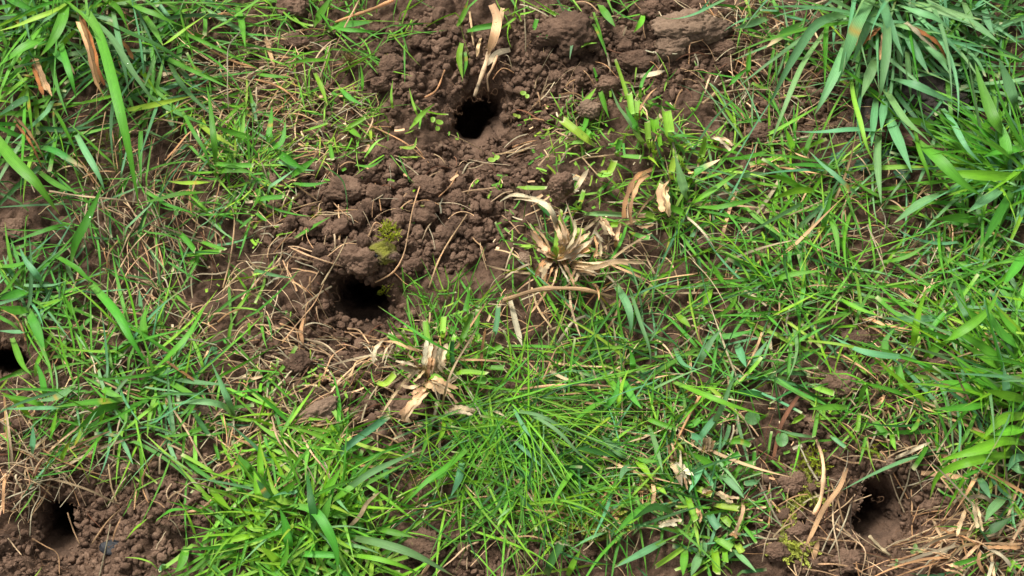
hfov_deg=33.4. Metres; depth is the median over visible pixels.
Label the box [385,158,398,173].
soil clod
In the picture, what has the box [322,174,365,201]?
soil clod
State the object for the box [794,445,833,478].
moss
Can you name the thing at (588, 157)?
dry straw
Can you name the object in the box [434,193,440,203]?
soil clod
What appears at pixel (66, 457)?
soil clod
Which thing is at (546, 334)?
dead thatch
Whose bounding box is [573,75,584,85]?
soil clod
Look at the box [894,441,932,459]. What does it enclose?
dry straw
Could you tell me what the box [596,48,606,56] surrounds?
soil clod
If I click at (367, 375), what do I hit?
soil clod
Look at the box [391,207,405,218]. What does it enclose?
soil clod
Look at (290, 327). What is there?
dry straw
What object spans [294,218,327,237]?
grass shoot
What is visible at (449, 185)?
dry straw
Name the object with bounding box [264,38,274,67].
dry straw
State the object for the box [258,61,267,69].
soil clod
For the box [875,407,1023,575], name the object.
grass tuft
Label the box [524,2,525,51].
dry straw
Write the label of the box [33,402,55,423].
soil clod
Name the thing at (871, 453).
moss
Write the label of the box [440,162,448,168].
soil clod
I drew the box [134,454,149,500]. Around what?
dry straw
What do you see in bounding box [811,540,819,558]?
dry straw
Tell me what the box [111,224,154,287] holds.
dry straw
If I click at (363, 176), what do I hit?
soil clod
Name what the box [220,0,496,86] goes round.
grass tuft
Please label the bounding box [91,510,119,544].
dry straw
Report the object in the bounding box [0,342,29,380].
burrow hole
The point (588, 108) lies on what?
soil clod
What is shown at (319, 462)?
dry straw
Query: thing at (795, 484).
soil clod
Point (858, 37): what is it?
grass tuft
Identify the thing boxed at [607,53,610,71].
dry straw
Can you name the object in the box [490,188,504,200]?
soil clod
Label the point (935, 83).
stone
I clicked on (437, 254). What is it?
soil clod
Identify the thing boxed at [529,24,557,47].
soil clod
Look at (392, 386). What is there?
soil clod
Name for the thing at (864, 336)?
soil clod
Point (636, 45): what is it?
soil clod
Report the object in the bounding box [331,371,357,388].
dry straw
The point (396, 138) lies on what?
dry straw
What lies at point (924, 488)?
soil clod
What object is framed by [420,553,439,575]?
dry straw
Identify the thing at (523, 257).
soil clod
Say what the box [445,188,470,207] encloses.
soil clod
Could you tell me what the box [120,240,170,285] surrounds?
dry straw
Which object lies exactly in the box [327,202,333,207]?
soil clod
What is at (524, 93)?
seedling
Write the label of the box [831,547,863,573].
soil clod
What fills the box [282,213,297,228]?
soil clod
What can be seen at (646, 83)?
soil clod
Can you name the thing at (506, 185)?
soil clod
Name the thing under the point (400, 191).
soil clod
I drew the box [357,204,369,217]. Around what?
soil clod
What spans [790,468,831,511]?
moss
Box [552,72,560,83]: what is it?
soil clod
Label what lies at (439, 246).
soil clod
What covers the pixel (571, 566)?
grass shoot
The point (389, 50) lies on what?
soil clod
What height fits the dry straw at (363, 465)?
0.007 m
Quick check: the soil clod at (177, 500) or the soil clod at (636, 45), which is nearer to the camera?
the soil clod at (177, 500)
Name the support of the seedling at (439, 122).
on the ground at (428, 136)
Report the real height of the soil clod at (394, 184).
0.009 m
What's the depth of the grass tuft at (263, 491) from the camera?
1.51 m
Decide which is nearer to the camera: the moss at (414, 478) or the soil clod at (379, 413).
the moss at (414, 478)
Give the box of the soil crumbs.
[0,0,955,575]
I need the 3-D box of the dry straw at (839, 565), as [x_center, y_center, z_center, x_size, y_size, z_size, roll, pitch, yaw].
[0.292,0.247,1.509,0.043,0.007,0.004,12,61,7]
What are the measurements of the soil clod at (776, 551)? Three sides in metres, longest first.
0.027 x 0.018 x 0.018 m
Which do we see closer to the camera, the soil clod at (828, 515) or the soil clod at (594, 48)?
the soil clod at (828, 515)
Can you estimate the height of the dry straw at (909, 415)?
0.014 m
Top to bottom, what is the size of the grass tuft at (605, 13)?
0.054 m
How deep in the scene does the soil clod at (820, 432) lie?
1.58 m
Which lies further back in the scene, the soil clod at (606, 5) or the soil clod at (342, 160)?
the soil clod at (606, 5)
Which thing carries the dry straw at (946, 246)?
on the ground at (428, 136)
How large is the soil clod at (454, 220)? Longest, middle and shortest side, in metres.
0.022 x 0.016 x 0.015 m
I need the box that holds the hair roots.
[0,54,931,575]
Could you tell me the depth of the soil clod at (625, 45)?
1.80 m
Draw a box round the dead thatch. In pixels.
[0,0,1023,575]
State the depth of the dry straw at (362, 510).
1.51 m
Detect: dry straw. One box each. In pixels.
[7,538,21,555]
[12,472,43,510]
[20,453,34,498]
[29,480,39,536]
[32,538,59,574]
[39,453,72,486]
[49,190,142,203]
[49,320,79,358]
[67,513,79,544]
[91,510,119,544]
[95,111,105,189]
[98,524,110,575]
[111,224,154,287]
[112,130,117,168]
[119,218,138,258]
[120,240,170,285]
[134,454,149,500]
[137,230,150,277]
[139,72,172,76]
[142,439,165,502]
[150,226,164,273]
[162,338,216,344]
[165,397,218,486]
[166,361,207,388]
[182,497,212,512]
[187,29,253,67]
[218,447,242,488]
[222,200,234,287]
[222,333,255,367]
[227,31,240,110]
[255,79,302,103]
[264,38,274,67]
[269,422,298,457]
[271,416,299,478]
[279,323,303,331]
[281,284,323,343]
[290,201,321,210]
[290,247,341,266]
[291,181,317,200]
[296,450,315,482]
[299,318,304,345]
[301,435,335,488]
[305,422,339,426]
[309,339,348,368]
[319,236,347,287]
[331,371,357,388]
[335,0,359,47]
[335,0,393,22]
[335,462,399,468]
[347,328,369,343]
[347,491,380,528]
[368,124,428,162]
[368,222,383,236]
[375,186,419,282]
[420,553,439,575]
[425,70,444,97]
[428,214,466,287]
[438,170,457,196]
[469,11,474,45]
[473,51,490,96]
[476,38,481,55]
[484,8,504,49]
[487,3,501,54]
[487,48,510,65]
[487,55,497,91]
[503,285,615,302]
[508,300,521,344]
[512,140,537,147]
[520,384,610,390]
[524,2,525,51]
[531,287,551,327]
[541,342,569,383]
[557,315,585,343]
[574,169,588,192]
[584,154,617,158]
[600,44,634,53]
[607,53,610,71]
[636,70,664,77]
[687,373,697,404]
[702,92,716,103]
[704,75,711,93]
[721,88,766,93]
[768,86,814,87]
[772,391,802,456]
[802,467,847,551]
[806,240,833,265]
[810,0,827,17]
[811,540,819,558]
[812,439,825,514]
[818,563,865,575]
[828,504,850,553]
[832,500,841,573]
[835,528,865,575]
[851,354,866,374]
[867,224,889,283]
[868,535,890,555]
[875,395,885,407]
[879,204,885,231]
[892,399,915,429]
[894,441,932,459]
[897,404,914,434]
[921,471,968,478]
[927,223,952,254]
[932,520,946,543]
[948,357,986,422]
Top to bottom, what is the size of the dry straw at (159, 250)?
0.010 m
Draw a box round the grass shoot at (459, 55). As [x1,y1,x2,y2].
[456,43,463,78]
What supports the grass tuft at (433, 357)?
on the ground at (428, 136)
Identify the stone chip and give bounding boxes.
[99,540,119,555]
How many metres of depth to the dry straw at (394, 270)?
1.66 m
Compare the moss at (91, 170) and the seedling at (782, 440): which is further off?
the moss at (91, 170)
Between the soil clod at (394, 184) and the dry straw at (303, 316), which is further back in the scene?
the soil clod at (394, 184)
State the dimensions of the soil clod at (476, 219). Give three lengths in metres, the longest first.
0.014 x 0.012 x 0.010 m
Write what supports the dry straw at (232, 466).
on the ground at (428, 136)
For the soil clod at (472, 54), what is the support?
on the ground at (428, 136)
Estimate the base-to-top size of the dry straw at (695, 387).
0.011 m
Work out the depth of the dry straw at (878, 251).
1.67 m
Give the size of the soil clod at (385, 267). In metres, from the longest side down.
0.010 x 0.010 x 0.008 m
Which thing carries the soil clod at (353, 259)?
on the ground at (428, 136)
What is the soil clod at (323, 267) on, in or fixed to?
on the ground at (428, 136)
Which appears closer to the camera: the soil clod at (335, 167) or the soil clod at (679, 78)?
the soil clod at (335, 167)
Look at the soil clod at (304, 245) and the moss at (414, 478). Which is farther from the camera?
the soil clod at (304, 245)
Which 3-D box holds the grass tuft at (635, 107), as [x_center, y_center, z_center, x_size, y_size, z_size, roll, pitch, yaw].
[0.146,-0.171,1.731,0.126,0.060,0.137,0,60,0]
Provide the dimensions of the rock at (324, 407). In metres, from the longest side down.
0.054 x 0.026 x 0.024 m
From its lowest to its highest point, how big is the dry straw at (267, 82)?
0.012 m
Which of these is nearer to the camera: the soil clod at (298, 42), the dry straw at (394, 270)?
the dry straw at (394, 270)
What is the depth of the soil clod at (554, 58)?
1.79 m
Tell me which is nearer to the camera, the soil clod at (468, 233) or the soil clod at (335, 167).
the soil clod at (468, 233)
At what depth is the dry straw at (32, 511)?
1.55 m
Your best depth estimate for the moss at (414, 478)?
1.55 m
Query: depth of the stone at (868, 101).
1.77 m
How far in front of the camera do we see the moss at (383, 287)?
1.67 m
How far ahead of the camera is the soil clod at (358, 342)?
1.65 m
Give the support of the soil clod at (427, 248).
on the ground at (428, 136)
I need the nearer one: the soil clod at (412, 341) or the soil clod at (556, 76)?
the soil clod at (412, 341)
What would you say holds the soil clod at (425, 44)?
on the ground at (428, 136)
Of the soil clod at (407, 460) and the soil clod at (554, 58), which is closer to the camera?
the soil clod at (407, 460)
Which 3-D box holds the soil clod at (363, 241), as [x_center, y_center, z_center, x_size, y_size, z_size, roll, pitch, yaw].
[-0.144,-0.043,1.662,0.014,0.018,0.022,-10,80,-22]
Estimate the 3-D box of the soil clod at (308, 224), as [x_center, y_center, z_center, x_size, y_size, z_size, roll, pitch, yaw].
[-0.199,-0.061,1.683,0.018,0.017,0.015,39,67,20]
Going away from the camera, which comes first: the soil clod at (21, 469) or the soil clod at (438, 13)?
the soil clod at (21, 469)
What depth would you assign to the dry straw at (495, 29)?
1.79 m
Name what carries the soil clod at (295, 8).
on the ground at (428, 136)
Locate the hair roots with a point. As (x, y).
(384, 336)
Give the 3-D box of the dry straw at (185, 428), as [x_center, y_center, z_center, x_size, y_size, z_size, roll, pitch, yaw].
[-0.295,0.140,1.569,0.003,0.015,0.113,-29,64,-15]
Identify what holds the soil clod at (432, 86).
on the ground at (428, 136)
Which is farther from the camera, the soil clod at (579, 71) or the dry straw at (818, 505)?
the soil clod at (579, 71)
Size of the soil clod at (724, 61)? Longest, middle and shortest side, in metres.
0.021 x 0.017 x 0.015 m
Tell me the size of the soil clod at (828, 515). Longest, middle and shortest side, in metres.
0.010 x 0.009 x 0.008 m
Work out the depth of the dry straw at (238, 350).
1.61 m
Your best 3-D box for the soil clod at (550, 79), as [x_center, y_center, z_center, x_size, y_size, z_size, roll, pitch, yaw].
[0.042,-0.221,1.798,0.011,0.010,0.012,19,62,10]
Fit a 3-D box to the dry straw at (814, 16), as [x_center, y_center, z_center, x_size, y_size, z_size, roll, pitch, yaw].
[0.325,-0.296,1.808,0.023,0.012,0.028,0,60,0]
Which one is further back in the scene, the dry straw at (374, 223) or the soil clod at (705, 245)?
the soil clod at (705, 245)
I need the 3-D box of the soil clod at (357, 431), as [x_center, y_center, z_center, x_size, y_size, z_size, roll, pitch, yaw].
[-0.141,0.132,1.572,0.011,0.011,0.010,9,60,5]
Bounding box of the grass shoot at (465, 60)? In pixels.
[462,52,467,79]
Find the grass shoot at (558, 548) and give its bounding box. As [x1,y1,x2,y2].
[543,541,563,575]
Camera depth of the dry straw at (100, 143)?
1.72 m
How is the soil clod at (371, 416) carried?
on the ground at (428, 136)
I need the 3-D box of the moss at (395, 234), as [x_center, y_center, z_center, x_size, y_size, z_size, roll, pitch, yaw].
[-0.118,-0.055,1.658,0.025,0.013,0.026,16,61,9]
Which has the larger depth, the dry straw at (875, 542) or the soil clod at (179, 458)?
the soil clod at (179, 458)
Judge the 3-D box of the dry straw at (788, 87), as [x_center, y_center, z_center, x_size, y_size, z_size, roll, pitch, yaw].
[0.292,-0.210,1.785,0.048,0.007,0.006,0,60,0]
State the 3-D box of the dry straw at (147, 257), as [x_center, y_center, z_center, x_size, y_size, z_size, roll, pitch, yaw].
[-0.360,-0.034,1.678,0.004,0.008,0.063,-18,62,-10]
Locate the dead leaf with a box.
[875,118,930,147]
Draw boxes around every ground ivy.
[829,151,846,166]
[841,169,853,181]
[854,158,870,172]
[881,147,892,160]
[893,169,910,179]
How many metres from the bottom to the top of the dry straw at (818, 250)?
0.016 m
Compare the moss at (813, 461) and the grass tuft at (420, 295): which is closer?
the moss at (813, 461)
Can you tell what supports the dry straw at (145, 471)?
on the ground at (428, 136)
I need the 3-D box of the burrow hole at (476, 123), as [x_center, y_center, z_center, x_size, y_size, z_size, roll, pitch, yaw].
[-0.035,-0.163,1.871,0.078,0.165,0.175,-6,60,-3]
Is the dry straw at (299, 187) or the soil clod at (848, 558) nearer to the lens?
the soil clod at (848, 558)
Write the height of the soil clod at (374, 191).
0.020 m
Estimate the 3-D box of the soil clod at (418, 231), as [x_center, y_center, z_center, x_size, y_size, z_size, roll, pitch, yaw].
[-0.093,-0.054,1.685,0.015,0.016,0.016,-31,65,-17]
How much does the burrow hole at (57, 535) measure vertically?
0.163 m
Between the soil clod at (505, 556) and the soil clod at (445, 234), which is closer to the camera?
the soil clod at (505, 556)
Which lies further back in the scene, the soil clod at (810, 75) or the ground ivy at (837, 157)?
the soil clod at (810, 75)
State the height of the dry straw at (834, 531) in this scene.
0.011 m
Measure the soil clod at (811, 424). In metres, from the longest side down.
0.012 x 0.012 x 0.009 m
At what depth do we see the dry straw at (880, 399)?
1.59 m
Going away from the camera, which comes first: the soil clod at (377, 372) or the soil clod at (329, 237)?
the soil clod at (377, 372)
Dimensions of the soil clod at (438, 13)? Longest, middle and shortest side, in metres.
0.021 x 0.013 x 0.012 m
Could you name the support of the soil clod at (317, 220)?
on the ground at (428, 136)
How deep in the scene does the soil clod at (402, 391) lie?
1.59 m
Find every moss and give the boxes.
[72,120,130,186]
[329,127,377,151]
[374,219,401,242]
[378,284,392,295]
[403,468,444,491]
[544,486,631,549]
[706,361,731,381]
[765,523,821,567]
[775,493,808,528]
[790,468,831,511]
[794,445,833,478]
[860,443,879,458]
[935,221,973,259]
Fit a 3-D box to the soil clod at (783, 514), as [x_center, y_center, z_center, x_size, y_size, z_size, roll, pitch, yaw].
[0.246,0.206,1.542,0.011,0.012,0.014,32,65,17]
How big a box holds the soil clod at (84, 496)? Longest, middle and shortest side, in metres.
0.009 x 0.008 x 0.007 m
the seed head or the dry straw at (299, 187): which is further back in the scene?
the seed head
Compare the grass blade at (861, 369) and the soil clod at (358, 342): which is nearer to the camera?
the grass blade at (861, 369)
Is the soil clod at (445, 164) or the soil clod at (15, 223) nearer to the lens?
the soil clod at (15, 223)
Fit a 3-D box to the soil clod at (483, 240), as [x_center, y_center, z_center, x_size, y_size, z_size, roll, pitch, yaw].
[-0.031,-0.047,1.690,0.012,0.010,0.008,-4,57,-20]
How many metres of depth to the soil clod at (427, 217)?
1.69 m
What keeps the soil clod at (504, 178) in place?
on the ground at (428, 136)
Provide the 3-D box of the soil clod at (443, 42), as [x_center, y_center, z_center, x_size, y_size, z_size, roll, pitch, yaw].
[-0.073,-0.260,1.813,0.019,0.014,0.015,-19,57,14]
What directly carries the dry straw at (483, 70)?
on the ground at (428, 136)
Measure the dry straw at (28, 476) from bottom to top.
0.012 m
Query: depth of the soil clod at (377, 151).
1.72 m
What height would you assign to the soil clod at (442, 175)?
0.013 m
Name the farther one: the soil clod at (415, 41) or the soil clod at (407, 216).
the soil clod at (415, 41)
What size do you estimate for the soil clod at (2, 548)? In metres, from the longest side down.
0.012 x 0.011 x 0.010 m
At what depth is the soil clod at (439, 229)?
1.69 m
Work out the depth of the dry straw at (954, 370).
1.57 m
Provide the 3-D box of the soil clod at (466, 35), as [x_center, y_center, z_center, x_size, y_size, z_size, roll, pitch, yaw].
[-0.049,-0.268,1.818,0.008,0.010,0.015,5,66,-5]
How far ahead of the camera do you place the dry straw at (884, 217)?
1.70 m
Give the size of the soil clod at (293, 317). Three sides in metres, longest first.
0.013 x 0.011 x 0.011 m
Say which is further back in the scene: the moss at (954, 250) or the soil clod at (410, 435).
the moss at (954, 250)
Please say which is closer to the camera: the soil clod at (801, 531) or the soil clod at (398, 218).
the soil clod at (801, 531)
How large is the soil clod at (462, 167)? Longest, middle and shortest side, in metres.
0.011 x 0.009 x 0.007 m
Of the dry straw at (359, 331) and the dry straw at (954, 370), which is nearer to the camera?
the dry straw at (954, 370)
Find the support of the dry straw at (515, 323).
on the ground at (428, 136)
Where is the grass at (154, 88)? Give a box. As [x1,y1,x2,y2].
[0,0,1023,575]
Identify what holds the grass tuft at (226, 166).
on the ground at (428, 136)
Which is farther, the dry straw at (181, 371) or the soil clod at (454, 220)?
the soil clod at (454, 220)
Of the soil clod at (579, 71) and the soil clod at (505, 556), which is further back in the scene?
the soil clod at (579, 71)
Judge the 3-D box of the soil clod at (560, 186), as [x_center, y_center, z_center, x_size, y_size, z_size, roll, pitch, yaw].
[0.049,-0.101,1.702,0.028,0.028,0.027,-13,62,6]
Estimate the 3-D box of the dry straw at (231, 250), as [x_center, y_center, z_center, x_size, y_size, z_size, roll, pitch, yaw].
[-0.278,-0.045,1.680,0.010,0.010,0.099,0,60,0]
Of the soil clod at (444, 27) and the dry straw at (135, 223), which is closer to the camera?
the dry straw at (135, 223)
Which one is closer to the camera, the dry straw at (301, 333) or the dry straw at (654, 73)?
the dry straw at (301, 333)
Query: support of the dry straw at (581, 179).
on the ground at (428, 136)
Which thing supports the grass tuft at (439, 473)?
on the ground at (428, 136)
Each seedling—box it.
[210,346,217,354]
[431,117,442,130]
[488,155,498,161]
[520,91,528,97]
[745,412,759,424]
[776,430,787,446]
[910,544,923,553]
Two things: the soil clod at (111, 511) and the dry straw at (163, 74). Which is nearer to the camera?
the soil clod at (111, 511)
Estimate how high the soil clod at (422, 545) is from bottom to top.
0.017 m
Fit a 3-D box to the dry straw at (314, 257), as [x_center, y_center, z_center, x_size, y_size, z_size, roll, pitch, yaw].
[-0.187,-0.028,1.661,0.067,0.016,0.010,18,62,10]
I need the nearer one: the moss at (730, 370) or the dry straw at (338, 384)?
the dry straw at (338, 384)
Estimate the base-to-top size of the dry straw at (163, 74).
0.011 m
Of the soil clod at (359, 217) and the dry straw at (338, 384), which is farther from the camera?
the soil clod at (359, 217)
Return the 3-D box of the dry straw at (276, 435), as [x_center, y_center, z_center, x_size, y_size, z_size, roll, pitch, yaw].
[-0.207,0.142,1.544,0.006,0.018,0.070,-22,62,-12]
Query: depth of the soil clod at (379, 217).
1.68 m
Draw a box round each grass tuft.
[0,0,236,214]
[0,131,253,288]
[0,214,105,374]
[0,260,278,494]
[0,383,128,513]
[125,84,326,257]
[127,420,452,575]
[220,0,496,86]
[251,52,433,211]
[330,285,504,426]
[352,334,681,574]
[404,250,510,356]
[485,185,651,336]
[486,213,839,507]
[532,0,724,56]
[534,67,612,157]
[567,419,790,575]
[596,59,709,178]
[609,136,758,255]
[621,50,928,310]
[673,168,1022,445]
[726,0,1023,201]
[777,331,966,459]
[844,257,1023,534]
[858,4,1023,288]
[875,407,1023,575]
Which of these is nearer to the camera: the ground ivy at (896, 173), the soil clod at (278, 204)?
the soil clod at (278, 204)
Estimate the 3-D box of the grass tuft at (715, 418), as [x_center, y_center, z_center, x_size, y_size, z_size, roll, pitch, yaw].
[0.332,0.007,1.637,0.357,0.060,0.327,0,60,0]
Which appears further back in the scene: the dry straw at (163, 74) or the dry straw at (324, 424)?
the dry straw at (163, 74)
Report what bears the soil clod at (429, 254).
on the ground at (428, 136)
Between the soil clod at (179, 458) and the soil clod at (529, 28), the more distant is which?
the soil clod at (529, 28)
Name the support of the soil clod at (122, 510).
on the ground at (428, 136)
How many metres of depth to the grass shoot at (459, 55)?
1.80 m
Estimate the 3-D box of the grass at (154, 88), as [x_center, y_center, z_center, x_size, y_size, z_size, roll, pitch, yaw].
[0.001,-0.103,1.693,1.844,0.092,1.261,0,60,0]
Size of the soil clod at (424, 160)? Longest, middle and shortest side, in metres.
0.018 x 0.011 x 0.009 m
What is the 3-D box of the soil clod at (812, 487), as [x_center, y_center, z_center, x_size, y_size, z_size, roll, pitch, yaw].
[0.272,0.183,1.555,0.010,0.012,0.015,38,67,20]
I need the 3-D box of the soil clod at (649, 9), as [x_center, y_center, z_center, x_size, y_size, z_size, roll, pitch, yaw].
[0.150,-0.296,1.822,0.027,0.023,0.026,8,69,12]
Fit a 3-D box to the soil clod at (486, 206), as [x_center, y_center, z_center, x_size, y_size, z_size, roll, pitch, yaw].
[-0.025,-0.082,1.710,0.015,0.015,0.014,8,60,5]
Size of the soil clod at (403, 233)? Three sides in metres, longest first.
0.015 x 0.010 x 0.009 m
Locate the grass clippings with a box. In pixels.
[97,86,934,557]
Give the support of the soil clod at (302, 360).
on the ground at (428, 136)
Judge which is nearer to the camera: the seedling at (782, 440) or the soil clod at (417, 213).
the seedling at (782, 440)
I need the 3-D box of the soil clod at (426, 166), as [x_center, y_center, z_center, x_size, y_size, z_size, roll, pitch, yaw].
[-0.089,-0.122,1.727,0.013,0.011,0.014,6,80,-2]
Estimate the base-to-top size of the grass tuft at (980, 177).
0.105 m
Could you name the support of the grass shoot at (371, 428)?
on the ground at (428, 136)
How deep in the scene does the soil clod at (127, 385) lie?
1.60 m
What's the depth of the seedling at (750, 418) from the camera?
1.58 m
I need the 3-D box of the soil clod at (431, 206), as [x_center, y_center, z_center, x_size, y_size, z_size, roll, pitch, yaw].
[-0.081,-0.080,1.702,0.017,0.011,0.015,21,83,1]
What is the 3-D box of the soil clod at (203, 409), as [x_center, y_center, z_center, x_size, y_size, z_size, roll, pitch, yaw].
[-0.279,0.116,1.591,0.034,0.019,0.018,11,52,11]
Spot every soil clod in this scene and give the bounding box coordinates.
[0,217,26,239]
[0,543,4,553]
[11,415,32,434]
[15,466,27,477]
[32,227,48,243]
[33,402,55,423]
[54,455,73,468]
[78,493,86,499]
[106,506,118,518]
[114,381,138,397]
[117,462,133,481]
[119,504,132,515]
[121,444,132,454]
[121,519,128,528]
[126,540,133,546]
[166,502,172,508]
[168,491,181,499]
[171,494,180,505]
[176,455,183,462]
[191,474,201,481]
[196,405,227,421]
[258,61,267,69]
[267,199,281,213]
[271,339,281,349]
[276,0,311,20]
[276,223,292,235]
[282,32,309,51]
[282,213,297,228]
[282,349,313,375]
[284,313,296,323]
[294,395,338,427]
[299,213,311,226]
[299,242,310,253]
[303,220,317,236]
[304,205,312,214]
[311,243,328,256]
[312,162,324,177]
[312,216,327,230]
[312,255,331,274]
[321,221,333,240]
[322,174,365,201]
[322,224,342,240]
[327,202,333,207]
[331,163,337,171]
[332,218,349,235]
[335,151,352,172]
[337,244,378,276]
[340,201,349,206]
[340,393,345,402]
[348,209,367,227]
[353,168,374,183]
[353,337,364,351]
[353,414,362,422]
[353,426,362,434]
[356,233,370,247]
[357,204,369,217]
[358,392,376,413]
[361,156,368,163]
[361,198,378,215]
[364,372,370,378]
[365,184,389,200]
[366,412,376,426]
[368,238,400,264]
[370,76,389,92]
[371,140,399,167]
[371,174,380,183]
[374,54,403,78]
[374,410,385,418]
[375,365,388,375]
[376,214,382,220]
[379,264,387,271]
[380,193,392,206]
[383,46,396,54]
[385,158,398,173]
[385,395,428,423]
[386,382,395,391]
[388,180,398,188]
[390,194,406,210]
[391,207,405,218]
[393,39,403,48]
[393,213,404,229]
[395,380,410,394]
[396,189,403,195]
[396,229,406,240]
[396,527,445,562]
[400,254,408,260]
[401,81,415,91]
[402,450,417,463]
[404,204,412,211]
[404,213,414,223]
[406,258,423,272]
[407,223,415,230]
[407,428,414,438]
[409,34,423,48]
[410,174,442,198]
[410,224,424,239]
[411,208,426,220]
[411,335,421,344]
[415,211,436,225]
[419,39,430,50]
[419,158,431,162]
[420,162,430,170]
[423,19,432,26]
[423,246,431,254]
[423,251,432,257]
[424,200,439,213]
[429,83,435,90]
[429,160,435,167]
[432,6,443,22]
[432,242,448,254]
[433,176,445,192]
[434,171,447,184]
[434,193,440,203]
[434,251,440,257]
[435,37,451,48]
[435,70,443,79]
[435,146,441,152]
[435,225,446,235]
[437,225,456,243]
[440,23,447,35]
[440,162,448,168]
[443,151,448,157]
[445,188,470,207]
[447,215,466,227]
[448,534,457,543]
[449,243,457,250]
[454,176,465,190]
[455,223,468,236]
[457,542,465,555]
[460,164,467,171]
[463,30,469,41]
[463,229,472,238]
[468,51,477,58]
[469,214,481,223]
[470,182,480,189]
[473,226,483,239]
[476,237,486,244]
[479,198,494,213]
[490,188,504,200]
[500,176,508,186]
[502,181,510,188]
[504,554,509,566]
[515,56,521,62]
[517,251,531,266]
[527,24,537,32]
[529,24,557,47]
[542,9,600,56]
[546,73,553,83]
[547,171,574,199]
[549,53,559,61]
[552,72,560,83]
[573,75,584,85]
[574,66,588,76]
[576,99,601,118]
[587,43,600,51]
[592,67,603,77]
[594,75,625,97]
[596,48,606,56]
[600,2,611,10]
[613,30,638,44]
[616,50,655,72]
[617,38,634,52]
[634,42,639,49]
[638,79,650,90]
[639,0,664,19]
[650,8,718,45]
[654,36,693,60]
[675,74,684,83]
[697,235,713,249]
[698,17,732,46]
[709,38,739,57]
[720,57,735,72]
[743,121,778,148]
[762,542,791,562]
[777,470,808,495]
[778,508,789,521]
[784,523,815,541]
[795,511,806,519]
[803,483,817,493]
[806,72,816,81]
[808,418,820,428]
[817,429,823,436]
[820,370,860,398]
[824,457,829,464]
[824,513,831,522]
[826,522,832,528]
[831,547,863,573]
[834,496,846,509]
[840,329,874,356]
[879,456,898,474]
[922,349,956,373]
[922,482,929,490]
[922,499,935,513]
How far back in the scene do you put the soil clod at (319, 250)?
1.66 m
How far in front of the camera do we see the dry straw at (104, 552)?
1.54 m
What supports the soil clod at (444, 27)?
on the ground at (428, 136)
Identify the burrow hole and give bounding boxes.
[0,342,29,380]
[31,495,93,571]
[328,267,398,338]
[447,80,513,166]
[848,473,904,553]
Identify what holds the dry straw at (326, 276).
on the ground at (428, 136)
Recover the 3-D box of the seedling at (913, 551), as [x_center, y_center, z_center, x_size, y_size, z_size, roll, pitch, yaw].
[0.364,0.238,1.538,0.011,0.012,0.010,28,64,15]
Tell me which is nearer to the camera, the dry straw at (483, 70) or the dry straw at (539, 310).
the dry straw at (539, 310)
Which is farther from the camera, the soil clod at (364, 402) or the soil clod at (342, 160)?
the soil clod at (342, 160)
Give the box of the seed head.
[337,39,367,66]
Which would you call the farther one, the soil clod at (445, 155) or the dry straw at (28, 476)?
the soil clod at (445, 155)
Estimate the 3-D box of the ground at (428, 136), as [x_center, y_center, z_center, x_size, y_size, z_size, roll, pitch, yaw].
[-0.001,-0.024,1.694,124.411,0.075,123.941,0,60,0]
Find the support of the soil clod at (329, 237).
on the ground at (428, 136)
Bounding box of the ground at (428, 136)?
[0,0,1023,575]
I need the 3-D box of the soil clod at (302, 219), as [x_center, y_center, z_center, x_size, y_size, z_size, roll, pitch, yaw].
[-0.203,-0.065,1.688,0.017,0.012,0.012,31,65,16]
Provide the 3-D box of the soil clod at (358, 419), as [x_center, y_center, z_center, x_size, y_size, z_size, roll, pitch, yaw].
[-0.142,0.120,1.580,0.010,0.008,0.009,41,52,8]
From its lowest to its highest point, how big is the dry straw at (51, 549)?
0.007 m
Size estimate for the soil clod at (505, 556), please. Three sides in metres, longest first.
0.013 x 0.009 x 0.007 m
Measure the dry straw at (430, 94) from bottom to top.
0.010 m
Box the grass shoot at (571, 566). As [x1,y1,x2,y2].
[566,550,580,575]
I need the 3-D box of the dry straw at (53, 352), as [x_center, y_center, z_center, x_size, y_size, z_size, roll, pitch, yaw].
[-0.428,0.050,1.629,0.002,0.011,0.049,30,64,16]
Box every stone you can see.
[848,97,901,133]
[884,54,969,120]
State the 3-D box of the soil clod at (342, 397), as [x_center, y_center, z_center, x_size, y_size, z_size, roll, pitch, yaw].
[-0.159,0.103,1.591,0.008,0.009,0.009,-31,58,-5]
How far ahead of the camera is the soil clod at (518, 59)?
1.80 m
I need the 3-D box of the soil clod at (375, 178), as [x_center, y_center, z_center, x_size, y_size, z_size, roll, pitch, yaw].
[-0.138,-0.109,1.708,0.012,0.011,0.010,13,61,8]
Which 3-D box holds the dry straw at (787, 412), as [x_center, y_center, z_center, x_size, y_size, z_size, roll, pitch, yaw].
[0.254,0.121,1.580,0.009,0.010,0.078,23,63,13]
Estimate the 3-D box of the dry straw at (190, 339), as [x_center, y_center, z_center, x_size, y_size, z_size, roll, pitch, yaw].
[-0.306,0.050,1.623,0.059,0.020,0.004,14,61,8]
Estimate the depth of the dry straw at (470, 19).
1.82 m
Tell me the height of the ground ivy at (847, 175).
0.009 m
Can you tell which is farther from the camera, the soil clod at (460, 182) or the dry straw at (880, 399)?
the soil clod at (460, 182)
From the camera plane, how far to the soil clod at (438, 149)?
1.75 m
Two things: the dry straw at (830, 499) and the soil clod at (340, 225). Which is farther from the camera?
the soil clod at (340, 225)
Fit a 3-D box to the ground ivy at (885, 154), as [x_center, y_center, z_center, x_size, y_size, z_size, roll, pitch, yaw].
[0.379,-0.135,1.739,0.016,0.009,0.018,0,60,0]
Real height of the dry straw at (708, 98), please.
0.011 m
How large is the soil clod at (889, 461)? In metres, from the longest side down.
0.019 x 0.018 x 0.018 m
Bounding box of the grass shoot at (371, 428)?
[334,413,389,460]

